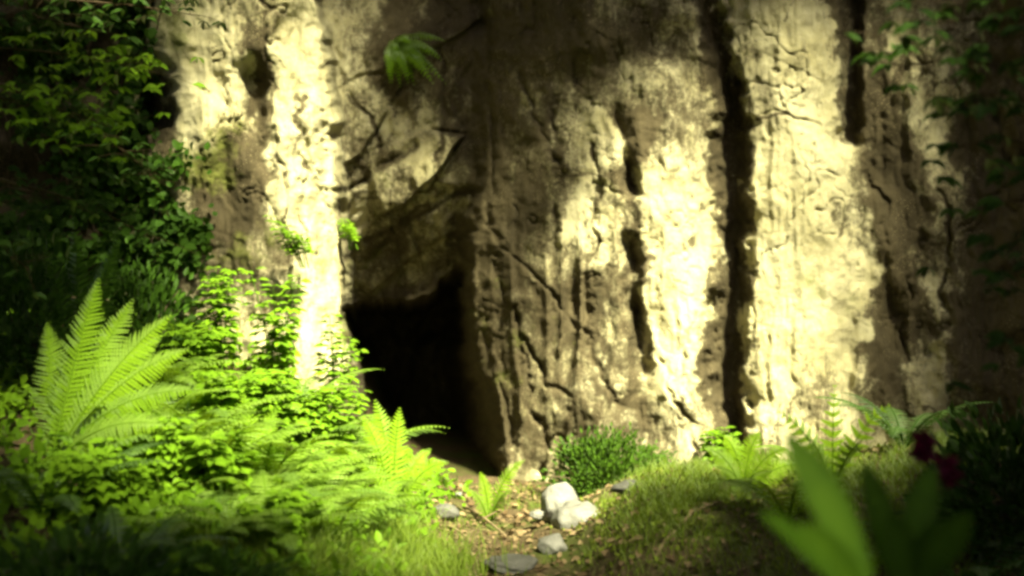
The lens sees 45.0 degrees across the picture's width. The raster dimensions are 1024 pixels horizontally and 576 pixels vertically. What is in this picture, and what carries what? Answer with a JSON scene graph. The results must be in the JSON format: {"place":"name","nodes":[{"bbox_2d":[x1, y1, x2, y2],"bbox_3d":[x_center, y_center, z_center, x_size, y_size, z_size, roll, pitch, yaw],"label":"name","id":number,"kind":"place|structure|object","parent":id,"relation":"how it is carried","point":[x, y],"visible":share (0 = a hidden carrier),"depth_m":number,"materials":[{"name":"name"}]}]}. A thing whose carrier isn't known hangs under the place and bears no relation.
{"place":"outdoors","nodes":[
{"label":"outdoors","id":0,"kind":"place"},
{"bbox_2d":[0,0,1023,481],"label":"cliff","id":1,"kind":"structure","parent":0,"point":[678,226],"depth_m":8.68,"materials":[{"name":"stone"}]},
{"bbox_2d":[0,0,216,328],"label":"ivy","id":2,"kind":"object","parent":1,"relation":"attached to","point":[182,222],"visible":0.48,"depth_m":8.49,"materials":[{"name":"green plant"}]},
{"bbox_2d":[262,215,314,267],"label":"leafy plant","id":3,"kind":"object","parent":1,"relation":"attached to","point":[293,249],"visible":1,"depth_m":7.69,"materials":[{"name":"green plant"}]},
{"bbox_2d":[337,218,360,249],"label":"leafy plant","id":4,"kind":"object","parent":1,"relation":"on","point":[345,228],"visible":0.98,"depth_m":8.34,"materials":[{"name":"green plant"}]},
{"bbox_2d":[383,31,445,86],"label":"hanging plant","id":5,"kind":"object","parent":1,"relation":"hanging from","point":[403,48],"visible":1,"depth_m":9.21,"materials":[{"name":"green plant"}]},
{"bbox_2d":[0,325,1023,575],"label":"ground","id":6,"kind":"structure","parent":0,"point":[460,451],"depth_m":6.11,"materials":[{"name":"soil"}]},
{"bbox_2d":[25,217,119,383],"bbox_3d":[-2.332,0.120,6.638,0.602,1.006,0.204,0,0,30],"label":"fern","id":7,"kind":"object","parent":6,"relation":"on","point":[62,317],"visible":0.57,"depth_m":6.67,"materials":[{"name":"green plant"}]},
{"bbox_2d":[0,208,161,408],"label":"bush","id":8,"kind":"object","parent":6,"relation":"on","point":[18,330],"visible":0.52,"depth_m":6.67,"materials":[{"name":"green plant"}]},
{"bbox_2d":[0,442,173,526],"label":"fern","id":9,"kind":"object","parent":6,"relation":"on","point":[22,482],"visible":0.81,"depth_m":4.91,"materials":[{"name":"green plant"}]},
{"bbox_2d":[0,509,205,575],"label":"bush","id":10,"kind":"object","parent":6,"relation":"on","point":[97,554],"visible":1,"depth_m":4.18,"materials":[{"name":"green plant"}]},
{"bbox_2d":[40,448,167,520],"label":"leafy plant","id":11,"kind":"object","parent":6,"relation":"on","point":[129,480],"visible":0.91,"depth_m":4.97,"materials":[{"name":"green plant"}]},
{"bbox_2d":[29,278,195,457],"bbox_3d":[-1.789,0.387,5.653,0.955,0.867,0.412,0,0,30],"label":"fern","id":12,"kind":"object","parent":6,"relation":"on","point":[95,381],"visible":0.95,"depth_m":5.62,"materials":[{"name":"green plant"}]},
{"bbox_2d":[0,0,225,299],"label":"young tree","id":13,"kind":"object","parent":6,"relation":"on","point":[37,93],"visible":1,"depth_m":6.13,"materials":[{"name":"green plant"}]},
{"bbox_2d":[0,504,239,575],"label":"fern","id":14,"kind":"object","parent":6,"relation":"on","point":[147,543],"visible":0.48,"depth_m":4.67,"materials":[{"name":"green plant"}]},
{"bbox_2d":[53,353,224,392],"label":"fern","id":15,"kind":"object","parent":6,"relation":"on","point":[183,363],"visible":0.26,"depth_m":6.65,"materials":[{"name":"green plant"}]},
{"bbox_2d":[82,412,195,439],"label":"fern","id":16,"kind":"object","parent":6,"relation":"on","point":[133,429],"visible":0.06,"depth_m":5.93,"materials":[{"name":"green plant"}]},
{"bbox_2d":[88,411,199,489],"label":"leafy plant","id":17,"kind":"object","parent":6,"relation":"on","point":[172,450],"visible":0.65,"depth_m":5.38,"materials":[{"name":"green plant"}]},
{"bbox_2d":[109,343,186,380],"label":"fern","id":18,"kind":"object","parent":6,"relation":"on","point":[181,357],"visible":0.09,"depth_m":6.84,"materials":[{"name":"green plant"}]},
{"bbox_2d":[87,415,217,442],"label":"fern","id":19,"kind":"object","parent":6,"relation":"on","point":[199,423],"visible":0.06,"depth_m":5.89,"materials":[{"name":"green plant"}]},
{"bbox_2d":[68,238,241,368],"bbox_3d":[-2.178,0.257,7.407,1.154,1.134,0.743,0,0,0],"label":"bush","id":20,"kind":"object","parent":6,"relation":"on","point":[152,308],"visible":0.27,"depth_m":7.34,"materials":[{"name":"green plant"}]},
{"bbox_2d":[60,341,256,400],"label":"fern","id":21,"kind":"object","parent":6,"relation":"on","point":[180,379],"visible":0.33,"depth_m":6.58,"materials":[{"name":"green plant"}]},
{"bbox_2d":[65,399,288,440],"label":"fern","id":22,"kind":"object","parent":6,"relation":"on","point":[210,425],"visible":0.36,"depth_m":5.83,"materials":[{"name":"green plant"}]},
{"bbox_2d":[101,371,252,417],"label":"fern","id":23,"kind":"object","parent":6,"relation":"on","point":[184,401],"visible":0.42,"depth_m":6.24,"materials":[{"name":"green plant"}]},
{"bbox_2d":[99,411,270,457],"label":"fern","id":24,"kind":"object","parent":6,"relation":"on","point":[222,427],"visible":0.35,"depth_m":5.69,"materials":[{"name":"green plant"}]},
{"bbox_2d":[158,321,230,378],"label":"leafy plant","id":25,"kind":"object","parent":6,"relation":"on","point":[200,346],"visible":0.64,"depth_m":6.99,"materials":[{"name":"green plant"}]},
{"bbox_2d":[81,411,314,461],"bbox_3d":[-1.481,0.752,5.724,1.120,0.375,0.982,0,0,-9],"label":"fern","id":26,"kind":"object","parent":6,"relation":"on","point":[257,426],"visible":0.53,"depth_m":5.71,"materials":[{"name":"green plant"}]},
{"bbox_2d":[128,501,278,549],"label":"fern","id":27,"kind":"object","parent":6,"relation":"on","point":[240,529],"visible":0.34,"depth_m":4.92,"materials":[{"name":"green plant"}]},
{"bbox_2d":[126,394,300,435],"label":"fern","id":28,"kind":"object","parent":6,"relation":"on","point":[160,410],"visible":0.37,"depth_m":6.08,"materials":[{"name":"green plant"}]},
{"bbox_2d":[115,480,312,551],"bbox_3d":[-1.206,0.969,5.048,0.884,0.296,0.775,0,0,-40],"label":"fern","id":29,"kind":"object","parent":6,"relation":"on","point":[250,516],"visible":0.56,"depth_m":4.95,"materials":[{"name":"green plant"}]},
{"bbox_2d":[174,429,261,499],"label":"leafy plant","id":30,"kind":"object","parent":6,"relation":"on","point":[225,459],"visible":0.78,"depth_m":5.42,"materials":[{"name":"green plant"}]},
{"bbox_2d":[191,266,245,376],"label":"leafy plant","id":31,"kind":"object","parent":6,"relation":"on","point":[219,292],"visible":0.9,"depth_m":7.28,"materials":[{"name":"green plant"}]},
{"bbox_2d":[188,370,274,440],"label":"leafy plant","id":32,"kind":"object","parent":6,"relation":"on","point":[226,400],"visible":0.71,"depth_m":6.38,"materials":[{"name":"green plant"}]},
{"bbox_2d":[166,542,300,575],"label":"bush","id":33,"kind":"object","parent":6,"relation":"on","point":[220,563],"visible":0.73,"depth_m":4.56,"materials":[{"name":"green plant"}]},
{"bbox_2d":[0,308,472,575],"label":"undergrowth","id":34,"kind":"object","parent":6,"relation":"on","point":[32,466],"visible":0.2,"depth_m":5.27,"materials":[{"name":"green plant"}]},
{"bbox_2d":[174,368,308,393],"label":"fern","id":35,"kind":"object","parent":6,"relation":"on","point":[218,369],"visible":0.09,"depth_m":7.03,"materials":[{"name":"green plant"}]},
{"bbox_2d":[139,481,372,544],"bbox_3d":[-1.014,0.988,5.151,0.918,0.308,0.805,0,0,9],"label":"fern","id":36,"kind":"object","parent":6,"relation":"on","point":[257,521],"visible":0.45,"depth_m":5.05,"materials":[{"name":"green plant"}]},
{"bbox_2d":[223,392,292,452],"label":"fern","id":37,"kind":"object","parent":6,"relation":"on","point":[266,417],"visible":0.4,"depth_m":6.22,"materials":[{"name":"green plant"}]},
{"bbox_2d":[178,388,341,423],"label":"fern","id":38,"kind":"object","parent":6,"relation":"on","point":[296,407],"visible":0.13,"depth_m":6.51,"materials":[{"name":"green plant"}]},
{"bbox_2d":[168,473,360,532],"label":"fern","id":39,"kind":"object","parent":6,"relation":"on","point":[232,519],"visible":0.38,"depth_m":5.30,"materials":[{"name":"green plant"}]},
{"bbox_2d":[159,469,382,552],"bbox_3d":[-1.038,0.995,5.196,0.884,0.338,1.008,0,0,-17],"label":"fern","id":40,"kind":"object","parent":6,"relation":"on","point":[287,537],"visible":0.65,"depth_m":5.00,"materials":[{"name":"green plant"}]},
{"bbox_2d":[215,420,326,462],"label":"fern","id":41,"kind":"object","parent":6,"relation":"on","point":[287,427],"visible":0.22,"depth_m":6.09,"materials":[{"name":"green plant"}]},
{"bbox_2d":[239,267,312,384],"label":"leafy plant","id":42,"kind":"object","parent":6,"relation":"on","point":[285,343],"visible":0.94,"depth_m":7.47,"materials":[{"name":"green plant"}]},
{"bbox_2d":[235,483,326,553],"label":"leafy plant","id":43,"kind":"object","parent":6,"relation":"on","point":[295,499],"visible":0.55,"depth_m":5.06,"materials":[{"name":"green plant"}]},
{"bbox_2d":[179,453,383,489],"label":"fern","id":44,"kind":"object","parent":6,"relation":"on","point":[320,473],"visible":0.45,"depth_m":5.69,"materials":[{"name":"green plant"}]},
{"bbox_2d":[243,367,324,446],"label":"leafy plant","id":45,"kind":"object","parent":6,"relation":"on","point":[283,413],"visible":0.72,"depth_m":6.51,"materials":[{"name":"green plant"}]},
{"bbox_2d":[208,465,370,502],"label":"fern","id":46,"kind":"object","parent":6,"relation":"on","point":[309,488],"visible":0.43,"depth_m":5.46,"materials":[{"name":"green plant"}]},
{"bbox_2d":[242,452,339,479],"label":"fern","id":47,"kind":"object","parent":6,"relation":"on","point":[263,457],"visible":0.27,"depth_m":5.82,"materials":[{"name":"green plant"}]},
{"bbox_2d":[242,434,359,476],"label":"fern","id":48,"kind":"object","parent":6,"relation":"on","point":[295,454],"visible":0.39,"depth_m":5.91,"materials":[{"name":"green plant"}]},
{"bbox_2d":[249,448,353,493],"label":"fern","id":49,"kind":"object","parent":6,"relation":"on","point":[303,471],"visible":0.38,"depth_m":5.79,"materials":[{"name":"green plant"}]},
{"bbox_2d":[232,369,383,399],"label":"fern","id":50,"kind":"object","parent":6,"relation":"on","point":[329,385],"visible":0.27,"depth_m":7.35,"materials":[{"name":"green plant"}]},
{"bbox_2d":[192,473,437,544],"bbox_3d":[-0.904,1.019,5.527,1.146,0.384,1.005,0,0,-2],"label":"fern","id":51,"kind":"object","parent":6,"relation":"on","point":[365,498],"visible":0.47,"depth_m":5.47,"materials":[{"name":"green plant"}]},
{"bbox_2d":[245,400,391,452],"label":"fern","id":52,"kind":"object","parent":6,"relation":"on","point":[346,424],"visible":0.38,"depth_m":6.81,"materials":[{"name":"green plant"}]},
{"bbox_2d":[249,456,398,503],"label":"fern","id":53,"kind":"object","parent":6,"relation":"on","point":[357,489],"visible":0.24,"depth_m":5.91,"materials":[{"name":"green plant"}]},
{"bbox_2d":[289,387,372,462],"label":"leafy plant","id":54,"kind":"object","parent":6,"relation":"on","point":[329,420],"visible":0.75,"depth_m":6.75,"materials":[{"name":"green plant"}]},
{"bbox_2d":[312,314,368,408],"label":"leafy plant","id":55,"kind":"object","parent":6,"relation":"on","point":[333,374],"visible":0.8,"depth_m":7.56,"materials":[{"name":"green plant"}]},
{"bbox_2d":[312,454,376,473],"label":"fern","id":56,"kind":"object","parent":6,"relation":"on","point":[372,466],"visible":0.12,"depth_m":6.27,"materials":[{"name":"green plant"}]},
{"bbox_2d":[305,468,391,496],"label":"fern","id":57,"kind":"object","parent":6,"relation":"on","point":[366,472],"visible":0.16,"depth_m":6.01,"materials":[{"name":"green plant"}]},
{"bbox_2d":[312,444,395,480],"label":"fern","id":58,"kind":"object","parent":6,"relation":"on","point":[356,459],"visible":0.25,"depth_m":6.29,"materials":[{"name":"green plant"}]},
{"bbox_2d":[298,473,416,536],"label":"fern","id":59,"kind":"object","parent":6,"relation":"on","point":[364,510],"visible":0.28,"depth_m":5.70,"materials":[{"name":"green plant"}]},
{"bbox_2d":[285,421,444,478],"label":"fern","id":60,"kind":"object","parent":6,"relation":"on","point":[361,445],"visible":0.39,"depth_m":6.71,"materials":[{"name":"green plant"}]},
{"bbox_2d":[334,417,402,441],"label":"fern","id":61,"kind":"object","parent":6,"relation":"on","point":[370,419],"visible":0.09,"depth_m":7.24,"materials":[{"name":"green plant"}]},
{"bbox_2d":[325,487,420,530],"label":"fern","id":62,"kind":"object","parent":6,"relation":"on","point":[388,513],"visible":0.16,"depth_m":5.95,"materials":[{"name":"green plant"}]},
{"bbox_2d":[345,400,448,507],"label":"fern","id":63,"kind":"object","parent":6,"relation":"on","point":[391,458],"visible":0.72,"depth_m":6.55,"materials":[{"name":"green plant"}]},
{"bbox_2d":[435,503,459,519],"bbox_3d":[-0.381,1.266,7.007,0.175,0.095,0.123,0,0,0],"label":"stone","id":64,"kind":"object","parent":6,"relation":"on","point":[453,510],"visible":0.66,"depth_m":6.96,"materials":[{"name":"grey stone"}]},
{"bbox_2d":[447,524,483,550],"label":"twig","id":65,"kind":"object","parent":6,"relation":"on","point":[464,535],"visible":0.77,"depth_m":6.54,"materials":[{"name":"brown wood"}]},
{"bbox_2d":[463,505,505,535],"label":"twig","id":66,"kind":"object","parent":6,"relation":"on","point":[482,517],"visible":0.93,"depth_m":7.13,"materials":[{"name":"brown wood"}]},
{"bbox_2d":[468,460,522,523],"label":"fern","id":67,"kind":"object","parent":6,"relation":"on","point":[496,503],"visible":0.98,"depth_m":7.16,"materials":[{"name":"green plant"}]},
{"bbox_2d":[481,553,537,574],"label":"stone","id":68,"kind":"object","parent":6,"relation":"on","point":[522,563],"visible":0.76,"depth_m":6.03,"materials":[{"name":"grey stone"}]},
{"bbox_2d":[537,533,567,554],"bbox_3d":[0.206,1.323,6.305,0.164,0.148,0.128,0,0,36],"label":"stone","id":69,"kind":"object","parent":6,"relation":"on","point":[553,544],"visible":0.76,"depth_m":6.26,"materials":[{"name":"white stone"}]},
{"bbox_2d":[540,482,578,522],"bbox_3d":[0.253,1.204,6.898,0.205,0.239,0.198,0,0,-38],"label":"stone","id":70,"kind":"object","parent":6,"relation":"on","point":[553,497],"visible":0.62,"depth_m":6.84,"materials":[{"name":"white stone"}]},
{"bbox_2d":[120,404,1023,575],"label":"grass","id":71,"kind":"structure","parent":6,"relation":"on","point":[436,560],"depth_m":5.72,"materials":[{"name":"green plant"}]},
{"bbox_2d":[550,499,598,529],"bbox_3d":[0.350,1.257,6.746,0.280,0.195,0.225,0,0,0],"label":"stone","id":72,"kind":"object","parent":6,"relation":"on","point":[567,514],"visible":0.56,"depth_m":6.67,"materials":[{"name":"white stone"}]},
{"bbox_2d":[534,422,678,500],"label":"bush","id":73,"kind":"object","parent":6,"relation":"on","point":[593,462],"visible":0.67,"depth_m":7.93,"materials":[{"name":"green plant"}]},
{"bbox_2d":[610,479,638,493],"bbox_3d":[0.612,1.031,6.393,0.206,0.077,0.156,0,0,0],"label":"stone","id":74,"kind":"object","parent":6,"relation":"on","point":[621,486],"visible":0.44,"depth_m":6.36,"materials":[{"name":"grey stone"}]},
{"bbox_2d":[337,440,1003,575],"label":"leaf litter","id":75,"kind":"object","parent":6,"relation":"on","point":[518,523],"visible":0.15,"depth_m":6.36,"materials":[{"name":"plant"}]},
{"bbox_2d":[530,509,543,519],"bbox_3d":[0.136,1.246,6.803,0.080,0.055,0.078,0,0,0],"label":"stone","id":76,"kind":"object","parent":75,"relation":"on","point":[536,514],"visible":1,"depth_m":6.78,"materials":[{"name":"white stone"}]},
{"bbox_2d":[655,502,712,555],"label":"twig","id":77,"kind":"object","parent":6,"relation":"on","point":[673,533],"visible":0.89,"depth_m":5.51,"materials":[{"name":"brown wood"}]},
{"bbox_2d":[697,426,744,468],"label":"leafy plant","id":78,"kind":"object","parent":6,"relation":"on","point":[718,435],"visible":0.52,"depth_m":8.15,"materials":[{"name":"green plant"}]},
{"bbox_2d":[704,431,793,489],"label":"fern","id":79,"kind":"object","parent":6,"relation":"on","point":[752,441],"visible":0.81,"depth_m":6.21,"materials":[{"name":"green plant"}]},
{"bbox_2d":[548,443,1016,575],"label":"moss","id":80,"kind":"object","parent":6,"relation":"on","point":[698,504],"visible":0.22,"depth_m":5.67,"materials":[{"name":"green plant"}]},
{"bbox_2d":[704,477,862,520],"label":"fern","id":81,"kind":"object","parent":6,"relation":"on","point":[794,499],"visible":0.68,"depth_m":5.55,"materials":[{"name":"green plant"}]},
{"bbox_2d":[759,443,840,455],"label":"fern","id":82,"kind":"object","parent":6,"relation":"on","point":[765,446],"visible":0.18,"depth_m":7.15,"materials":[{"name":"green plant"}]},
{"bbox_2d":[760,428,872,575],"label":"broad leaf plant","id":83,"kind":"object","parent":6,"relation":"on","point":[834,544],"visible":1,"depth_m":2.11,"materials":[{"name":"green plant"}]},
{"bbox_2d":[777,385,890,480],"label":"fern","id":84,"kind":"object","parent":6,"relation":"on","point":[851,453],"visible":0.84,"depth_m":5.87,"materials":[{"name":"green plant"}]},
{"bbox_2d":[798,546,881,572],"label":"fern","id":85,"kind":"object","parent":6,"relation":"on","point":[876,561],"visible":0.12,"depth_m":5.24,"materials":[{"name":"green plant"}]},
{"bbox_2d":[810,392,995,448],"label":"fern","id":86,"kind":"object","parent":6,"relation":"on","point":[893,432],"visible":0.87,"depth_m":6.60,"materials":[{"name":"green plant"}]},
{"bbox_2d":[861,462,972,575],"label":"broad leaf plant","id":87,"kind":"object","parent":6,"relation":"on","point":[917,538],"visible":1,"depth_m":2.48,"materials":[{"name":"green plant"}]},
{"bbox_2d":[844,0,1023,393],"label":"young tree","id":88,"kind":"object","parent":6,"relation":"on","point":[991,23],"visible":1,"depth_m":4.29,"materials":[{"name":"green plant"}]},
{"bbox_2d":[905,425,963,575],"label":"flowering plant","id":89,"kind":"object","parent":6,"relation":"on","point":[923,450],"visible":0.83,"depth_m":3.19,"materials":[{"name":"red plant"}]},
{"bbox_2d":[859,521,1023,575],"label":"fern","id":90,"kind":"object","parent":6,"relation":"on","point":[1010,563],"visible":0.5,"depth_m":5.23,"materials":[{"name":"green plant"}]},
{"bbox_2d":[895,393,1023,575],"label":"bush","id":91,"kind":"object","parent":6,"relation":"on","point":[985,465],"visible":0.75,"depth_m":5.33,"materials":[{"name":"green plant"}]}
]}

